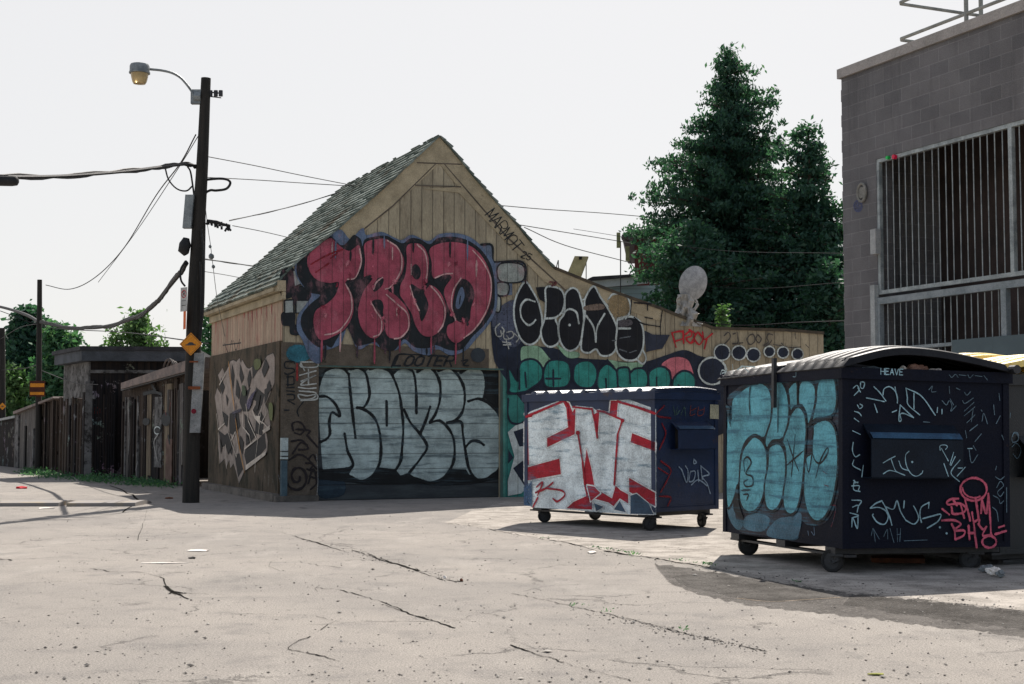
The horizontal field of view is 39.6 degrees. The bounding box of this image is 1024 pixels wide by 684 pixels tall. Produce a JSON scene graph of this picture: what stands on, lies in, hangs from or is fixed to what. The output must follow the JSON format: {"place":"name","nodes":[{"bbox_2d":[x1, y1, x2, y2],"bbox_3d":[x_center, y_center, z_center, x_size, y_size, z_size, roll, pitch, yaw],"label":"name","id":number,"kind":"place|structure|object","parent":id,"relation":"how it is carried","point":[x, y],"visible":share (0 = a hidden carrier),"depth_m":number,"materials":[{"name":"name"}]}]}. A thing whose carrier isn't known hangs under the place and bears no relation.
{"place":"outdoors","nodes":[
{"label":"outdoors","id":0,"kind":"place"},
{"bbox_2d":[1,311,208,343],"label":"overhead cable","id":1,"kind":"object","parent":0,"point":[111,331],"visible":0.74,"depth_m":42.50,"materials":[{"name":"black rubber"}]},
{"bbox_2d":[0,0,1018,350],"label":"sky","id":2,"kind":"structure","parent":0,"point":[556,105],"materials":[{"name":"white"}]},
{"bbox_2d":[0,466,1023,683],"bbox_3d":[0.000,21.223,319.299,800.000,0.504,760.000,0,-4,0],"label":"ground","id":3,"kind":"structure","parent":0,"point":[813,634],"depth_m":10.03,"materials":[{"name":"concrete"}]},
{"bbox_2d":[0,328,5,417],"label":"utility pole","id":4,"kind":"object","parent":3,"relation":"on","point":[2,376],"visible":0.69,"depth_m":49.81,"materials":[{"name":"brown wood"}]},
{"bbox_2d":[0,415,14,466],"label":"alley shed","id":5,"kind":"structure","parent":3,"relation":"on","point":[7,430],"depth_m":46.71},
{"bbox_2d":[5,359,31,416],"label":"broadleaf tree","id":6,"kind":"object","parent":3,"relation":"on","point":[17,386],"visible":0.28,"depth_m":59.67,"materials":[{"name":"green plant"}]},
{"bbox_2d":[16,486,26,488],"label":"litter","id":7,"kind":"object","parent":3,"relation":"on","point":[21,487],"visible":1,"depth_m":29.13,"materials":[{"name":"red plastic"}]},
{"bbox_2d":[0,299,55,406],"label":"broadleaf tree","id":8,"kind":"object","parent":3,"relation":"on","point":[19,349],"visible":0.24,"depth_m":61.48,"materials":[{"name":"green plant"}]},
{"bbox_2d":[34,279,41,468],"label":"utility pole","id":9,"kind":"object","parent":3,"relation":"on","point":[38,435],"visible":0.92,"depth_m":42.27,"materials":[{"name":"brown wood"}]},
{"bbox_2d":[0,306,36,321],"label":"overhead cable","id":10,"kind":"object","parent":9,"relation":"attached to","point":[21,313],"visible":0.93,"depth_m":47.27,"materials":[{"name":"black rubber"}]},
{"bbox_2d":[29,381,44,396],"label":"alley sign","id":11,"kind":"object","parent":9,"relation":"attached to","point":[36,388],"visible":1,"depth_m":42.11,"materials":[{"name":"yellow metal"}]},
{"bbox_2d":[41,370,98,384],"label":"overhead cable","id":12,"kind":"object","parent":9,"relation":"attached to","point":[70,381],"visible":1,"depth_m":36.59,"materials":[{"name":"black rubber"}]},
{"bbox_2d":[39,260,188,330],"bbox_3d":[-9.470,-0.778,33.243,0.736,0.868,20.576,2,-4,-25],"label":"overhead cable","id":13,"kind":"object","parent":9,"relation":"attached to","point":[152,305],"visible":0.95,"depth_m":31.65,"materials":[{"name":"black rubber"}]},
{"bbox_2d":[13,396,81,469],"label":"alley shed","id":14,"kind":"structure","parent":3,"relation":"on","point":[24,447],"depth_m":43.85,"materials":[{"name":"paint"}]},
{"bbox_2d":[23,426,26,468],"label":"door","id":15,"kind":"structure","parent":14,"relation":"in","point":[25,427],"depth_m":43.87,"materials":[{"name":"wood"}]},
{"bbox_2d":[42,397,62,472],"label":"board fence","id":16,"kind":"object","parent":3,"relation":"on","point":[50,418],"visible":0.53,"depth_m":40.75,"materials":[{"name":"brown wood"}]},
{"bbox_2d":[25,318,89,405],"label":"broadleaf tree","id":17,"kind":"object","parent":3,"relation":"on","point":[53,339],"visible":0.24,"depth_m":57.55,"materials":[{"name":"green plant"}]},
{"bbox_2d":[0,500,151,506],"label":"speed hump","id":18,"kind":"object","parent":3,"relation":"on","point":[67,503],"visible":0.88,"depth_m":22.46,"materials":[{"name":"paint"}]},
{"bbox_2d":[14,466,182,487],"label":"weeds","id":19,"kind":"object","parent":3,"relation":"on","point":[98,478],"visible":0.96,"depth_m":33.15,"materials":[{"name":"green plant"}]},
{"bbox_2d":[91,383,115,476],"bbox_3d":[-10.181,2.218,35.488,0.576,2.399,0.060,0,-4,-7],"label":"board fence","id":20,"kind":"object","parent":3,"relation":"on","point":[106,415],"visible":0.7,"depth_m":35.46,"materials":[{"name":"brown wood"}]},
{"bbox_2d":[99,324,129,345],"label":"young tree","id":21,"kind":"object","parent":3,"relation":"on","point":[113,338],"visible":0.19,"depth_m":52.05,"materials":[{"name":"green plant"}]},
{"bbox_2d":[52,346,209,477],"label":"flat roofed shed","id":22,"kind":"structure","parent":3,"relation":"on","point":[111,369],"depth_m":35.90,"materials":[{"name":"paint"}]},
{"bbox_2d":[74,399,81,473],"bbox_3d":[-11.020,2.470,36.597,0.091,2.034,1.821,2,-4,-31],"label":"door","id":23,"kind":"structure","parent":22,"relation":"in","point":[76,401],"depth_m":36.91,"materials":[{"name":"wood"}]},
{"bbox_2d":[115,306,168,346],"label":"young tree","id":24,"kind":"object","parent":3,"relation":"on","point":[142,325],"visible":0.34,"depth_m":51.83,"materials":[{"name":"green plant"}]},
{"bbox_2d":[121,357,209,485],"bbox_3d":[-6.091,1.914,33.129,4.750,2.734,6.382,2,-4,-31],"label":"lean to shed","id":25,"kind":"object","parent":3,"relation":"on","point":[152,432],"visible":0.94,"depth_m":32.43,"materials":[{"name":"brown wood"}]},
{"bbox_2d":[139,394,162,479],"bbox_3d":[-8.271,2.210,32.566,0.048,2.053,1.740,2,-4,-31],"label":"door","id":26,"kind":"structure","parent":25,"relation":"in","point":[155,401],"depth_m":32.39,"materials":[{"name":"paint"}]},
{"bbox_2d":[163,358,176,367],"bbox_3d":[-7.687,0.498,32.034,0.144,0.262,0.798,2,-4,-31],"label":"coiled hose","id":27,"kind":"object","parent":25,"relation":"on","point":[173,362],"visible":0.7,"depth_m":32.08,"materials":[{"name":"grey rubber"}]},
{"bbox_2d":[129,62,231,502],"bbox_3d":[-5.578,-0.944,23.766,1.752,7.529,0.367,0,-4,0],"label":"utility pole","id":28,"kind":"object","parent":3,"relation":"on","point":[194,219],"visible":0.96,"depth_m":23.71,"materials":[{"name":"brown wood"}]},
{"bbox_2d":[0,161,195,179],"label":"overhead cable","id":29,"kind":"object","parent":28,"relation":"attached to","point":[23,176],"visible":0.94,"depth_m":19.90,"materials":[{"name":"black rubber"}]},
{"bbox_2d":[0,175,18,185],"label":"splice closure","id":30,"kind":"object","parent":29,"relation":"hanging from","point":[6,180],"visible":1,"depth_m":12.07,"materials":[{"name":"black plastic"}]},
{"bbox_2d":[46,134,195,289],"bbox_3d":[-9.354,-2.430,33.352,0.680,0.980,20.515,2,-4,-25],"label":"overhead cable","id":31,"kind":"object","parent":28,"relation":"attached to","point":[139,222],"visible":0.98,"depth_m":30.66,"materials":[{"name":"black rubber"}]},
{"bbox_2d":[98,136,197,281],"bbox_3d":[-8.164,-2.543,30.911,0.218,1.050,15.136,1,-4,-22],"label":"overhead cable","id":32,"kind":"object","parent":28,"relation":"attached to","point":[154,204],"visible":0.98,"depth_m":27.84,"materials":[{"name":"black rubber"}]},
{"bbox_2d":[180,287,186,311],"bbox_3d":[-5.449,-0.707,23.611,0.180,0.400,0.005,-3,-5,41],"label":"parking sign","id":33,"kind":"object","parent":28,"relation":"attached to","point":[183,303],"visible":1,"depth_m":23.61,"materials":[{"name":"metal"}]},
{"bbox_2d":[183,311,185,328],"bbox_3d":[-5.433,-0.363,23.600,0.005,0.300,0.200,2,-4,-24],"label":"orange sign","id":34,"kind":"object","parent":28,"relation":"attached to","point":[184,319],"visible":1,"depth_m":23.60,"materials":[{"name":"orange metal"}]},
{"bbox_2d":[180,333,201,354],"bbox_3d":[-5.313,0.034,23.524,0.384,0.384,0.005,0,-4,3],"label":"warning sign","id":35,"kind":"object","parent":28,"relation":"attached to","point":[190,343],"visible":1,"depth_m":23.52,"materials":[{"name":"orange metal"}]},
{"bbox_2d":[206,214,224,335],"bbox_3d":[-5.481,-1.421,25.973,0.109,2.365,4.305,0,-4,-6],"label":"guy wire","id":36,"kind":"object","parent":28,"relation":"attached to","point":[211,255],"visible":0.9,"depth_m":26.17,"materials":[{"name":"black metal"}]},
{"bbox_2d":[205,258,253,266],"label":"overhead cable","id":37,"kind":"object","parent":28,"relation":"attached to","point":[229,262],"visible":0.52,"depth_m":26.80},
{"bbox_2d":[232,225,292,238],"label":"overhead cable","id":38,"kind":"object","parent":28,"relation":"attached to","point":[261,231],"visible":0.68,"depth_m":25.81,"materials":[{"name":"black rubber"}]},
{"bbox_2d":[208,177,353,186],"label":"overhead cable","id":39,"kind":"object","parent":28,"relation":"attached to","point":[282,181],"visible":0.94,"depth_m":26.26,"materials":[{"name":"black rubber"}]},
{"bbox_2d":[210,157,352,185],"bbox_3d":[-4.183,-3.146,26.463,0.100,0.384,5.356,-1,-4,21],"label":"overhead cable","id":40,"kind":"object","parent":28,"relation":"attached to","point":[279,170],"visible":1,"depth_m":26.17,"materials":[{"name":"black rubber"}]},
{"bbox_2d":[229,192,338,220],"bbox_3d":[-4.294,-2.541,26.455,0.353,1.343,5.160,-1,-4,14],"label":"overhead cable","id":41,"kind":"object","parent":28,"relation":"attached to","point":[283,208],"visible":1,"depth_m":26.87,"materials":[{"name":"black rubber"}]},
{"bbox_2d":[186,549,208,550],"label":"litter","id":42,"kind":"object","parent":3,"relation":"on","point":[197,550],"visible":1,"depth_m":14.08,"materials":[{"name":"white paper"}]},
{"bbox_2d":[201,304,211,355],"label":"broadleaf tree","id":43,"kind":"object","parent":3,"relation":"on","point":[206,334],"visible":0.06,"depth_m":45.84,"materials":[{"name":"green plant"}]},
{"bbox_2d":[201,135,823,501],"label":"garage","id":44,"kind":"structure","parent":3,"relation":"on","point":[417,321],"depth_m":25.31,"materials":[{"name":"beige wood"}]},
{"bbox_2d":[318,367,498,500],"bbox_3d":[-1.753,1.582,24.937,3.485,2.384,0.047,2,-4,-24],"label":"garage door","id":45,"kind":"structure","parent":44,"relation":"in","point":[384,433],"depth_m":24.88,"materials":[{"name":"paint"}]},
{"bbox_2d":[556,256,588,278],"bbox_3d":[1.442,-0.370,34.276,0.820,3.379,0.474,0,-4,0],"label":"rooftop duct","id":46,"kind":"object","parent":44,"relation":"on","point":[578,265],"visible":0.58,"depth_m":34.18,"materials":[{"name":"beige metal"}]},
{"bbox_2d":[675,266,706,326],"bbox_3d":[3.388,-0.863,27.411,0.568,1.195,0.697,-3,-5,43],"label":"satellite dish","id":47,"kind":"object","parent":44,"relation":"attached to","point":[692,283],"visible":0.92,"depth_m":27.30,"materials":[{"name":"silver metal"}]},
{"bbox_2d":[700,320,843,325],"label":"overhead cable","id":48,"kind":"object","parent":44,"relation":"attached to","point":[775,323],"visible":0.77,"depth_m":26.89,"materials":[{"name":"black rubber"}]},
{"bbox_2d":[616,232,620,291],"bbox_3d":[2.833,0.310,37.484,0.126,6.415,0.163,0,-4,0],"label":"panel antenna","id":49,"kind":"object","parent":3,"relation":"on","point":[618,240],"visible":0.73,"depth_m":37.60,"materials":[{"name":"black metal"}]},
{"bbox_2d":[521,225,628,242],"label":"overhead cable","id":50,"kind":"object","parent":49,"relation":"attached to","point":[573,233],"visible":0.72,"depth_m":34.97,"materials":[{"name":"black rubber"}]},
{"bbox_2d":[522,386,720,530],"bbox_3d":[1.388,1.450,18.080,1.204,1.740,2.474,3,-5,-42],"label":"dumpster","id":51,"kind":"object","parent":3,"relation":"on","point":[649,455],"visible":1,"depth_m":17.45,"materials":[{"name":"blue metal"}]},
{"bbox_2d":[541,537,802,630],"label":"crack weeds","id":52,"kind":"object","parent":3,"relation":"on","point":[704,563],"visible":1,"depth_m":12.60,"materials":[{"name":"green plant"}]},
{"bbox_2d":[627,214,778,327],"bbox_3d":[4.619,0.130,33.087,3.934,6.438,3.106,0,-4,0],"label":"leafy bush","id":53,"kind":"object","parent":3,"relation":"on","point":[739,302],"visible":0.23,"depth_m":32.83,"materials":[{"name":"green plant"}]},
{"bbox_2d":[712,303,731,326],"bbox_3d":[4.371,1.156,29.497,0.599,3.945,0.517,-1,-4,13],"label":"sapling","id":54,"kind":"object","parent":3,"relation":"on","point":[721,312],"visible":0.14,"depth_m":29.55,"materials":[{"name":"green plant"}]},
{"bbox_2d":[618,42,842,324],"bbox_3d":[5.616,-2.085,36.184,5.820,11.243,4.457,0,-4,0],"label":"conifer tree","id":55,"kind":"object","parent":3,"relation":"on","point":[724,185],"visible":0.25,"depth_m":35.83,"materials":[{"name":"green plant"}]},
{"bbox_2d":[732,114,844,334],"bbox_3d":[7.180,-1.022,34.145,3.962,8.868,3.214,0,-4,0],"label":"broadleaf tree","id":56,"kind":"object","parent":3,"relation":"on","point":[808,217],"visible":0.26,"depth_m":33.89,"materials":[{"name":"green plant"}]},
{"bbox_2d":[788,252,844,352],"bbox_3d":[6.904,0.624,31.535,2.377,5.260,1.900,0,-4,0],"label":"leafy bush","id":57,"kind":"object","parent":3,"relation":"on","point":[827,295],"visible":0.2,"depth_m":31.46,"materials":[{"name":"green plant"}]},
{"bbox_2d":[717,345,1020,571],"bbox_3d":[3.230,1.055,13.137,1.826,1.944,2.346,2,-4,-19],"label":"dumpster","id":58,"kind":"object","parent":3,"relation":"on","point":[839,455],"visible":1,"depth_m":12.26,"materials":[{"name":"black metal"}]},
{"bbox_2d":[906,364,928,369],"bbox_3d":[3.507,0.242,12.315,0.222,0.110,0.095,0,-4,0],"label":"crumpled cardboard","id":59,"kind":"object","parent":58,"relation":"in","point":[915,366],"visible":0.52,"depth_m":12.29,"materials":[{"name":"brown cardboard"}]},
{"bbox_2d":[867,673,883,674],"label":"litter","id":60,"kind":"object","parent":3,"relation":"on","point":[875,674],"visible":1,"depth_m":6.96,"materials":[{"name":"yellow plastic"}]},
{"bbox_2d":[918,353,1023,563],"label":"dumpster","id":61,"kind":"object","parent":3,"relation":"on","point":[1013,553],"visible":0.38,"depth_m":12.72,"materials":[{"name":"metal"}]},
{"bbox_2d":[978,564,992,572],"bbox_3d":[3.987,1.909,11.966,0.140,0.080,0.078,0,-4,0],"label":"crumpled rubbish","id":62,"kind":"object","parent":3,"relation":"on","point":[982,568],"visible":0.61,"depth_m":11.94,"materials":[{"name":"grey paper"}]},
{"bbox_2d":[987,567,1000,575],"bbox_3d":[3.968,1.890,11.694,0.126,0.077,0.072,0,-4,0],"label":"crumpled rubbish","id":63,"kind":"object","parent":3,"relation":"on","point":[991,572],"visible":0.73,"depth_m":11.68,"materials":[{"name":"white paper"}]},
{"bbox_2d":[995,570,1004,577],"bbox_3d":[3.972,1.883,11.566,0.069,0.068,0.070,3,-5,-44],"label":"crumpled rubbish","id":64,"kind":"object","parent":3,"relation":"on","point":[1000,573],"visible":1,"depth_m":11.55,"materials":[{"name":"white paper"}]},
{"bbox_2d":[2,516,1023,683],"bbox_3d":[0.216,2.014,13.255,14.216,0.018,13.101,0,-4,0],"label":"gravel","id":65,"kind":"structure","parent":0,"point":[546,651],"depth_m":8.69,"materials":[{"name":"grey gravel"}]},
{"bbox_2d":[524,227,626,261],"bbox_3d":[1.606,-2.348,34.729,0.096,0.207,5.694,-2,-4,29],"label":"overhead cable","id":66,"kind":"object","parent":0,"point":[573,247],"visible":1,"depth_m":34.53,"materials":[{"name":"black rubber"}]},
{"bbox_2d":[502,205,652,217],"bbox_3d":[2.044,-3.284,36.333,0.258,0.902,9.310,-2,-4,31],"label":"overhead cable","id":67,"kind":"object","parent":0,"point":[568,210],"visible":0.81,"depth_m":35.30,"materials":[{"name":"black rubber"}]},
{"bbox_2d":[588,274,665,304],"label":"house","id":68,"kind":"structure","parent":0,"point":[613,283],"depth_m":39.89,"materials":[{"name":"black metal"}]},
{"bbox_2d":[625,246,632,275],"bbox_3d":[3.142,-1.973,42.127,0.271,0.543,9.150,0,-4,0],"label":"panel antenna","id":69,"kind":"object","parent":68,"relation":"on","point":[627,253],"visible":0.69,"depth_m":37.57,"materials":[{"name":"beige metal"}]},
{"bbox_2d":[621,228,662,285],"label":"brick house","id":70,"kind":"structure","parent":0,"point":[632,249],"depth_m":48.26,"materials":[{"name":"brown brick"}]},
{"bbox_2d":[576,229,842,253],"bbox_3d":[4.115,-2.055,28.944,1.236,1.710,9.957,2,-4,-25],"label":"overhead cable","id":71,"kind":"object","parent":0,"point":[713,249],"visible":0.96,"depth_m":29.69,"materials":[{"name":"black rubber"}]},
{"bbox_2d":[651,279,843,288],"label":"overhead cable","id":72,"kind":"object","parent":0,"point":[776,287],"visible":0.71,"depth_m":29.18,"materials":[{"name":"black rubber"}]},
{"bbox_2d":[837,0,1023,355],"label":"block building","id":73,"kind":"structure","parent":0,"point":[932,125],"depth_m":21.86,"materials":[{"name":"grey concrete"}]},
{"bbox_2d":[899,0,1004,42],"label":"pipe railing","id":74,"kind":"object","parent":73,"relation":"on","point":[965,13],"visible":0.58,"depth_m":21.77,"materials":[{"name":"grey metal"}]}
]}

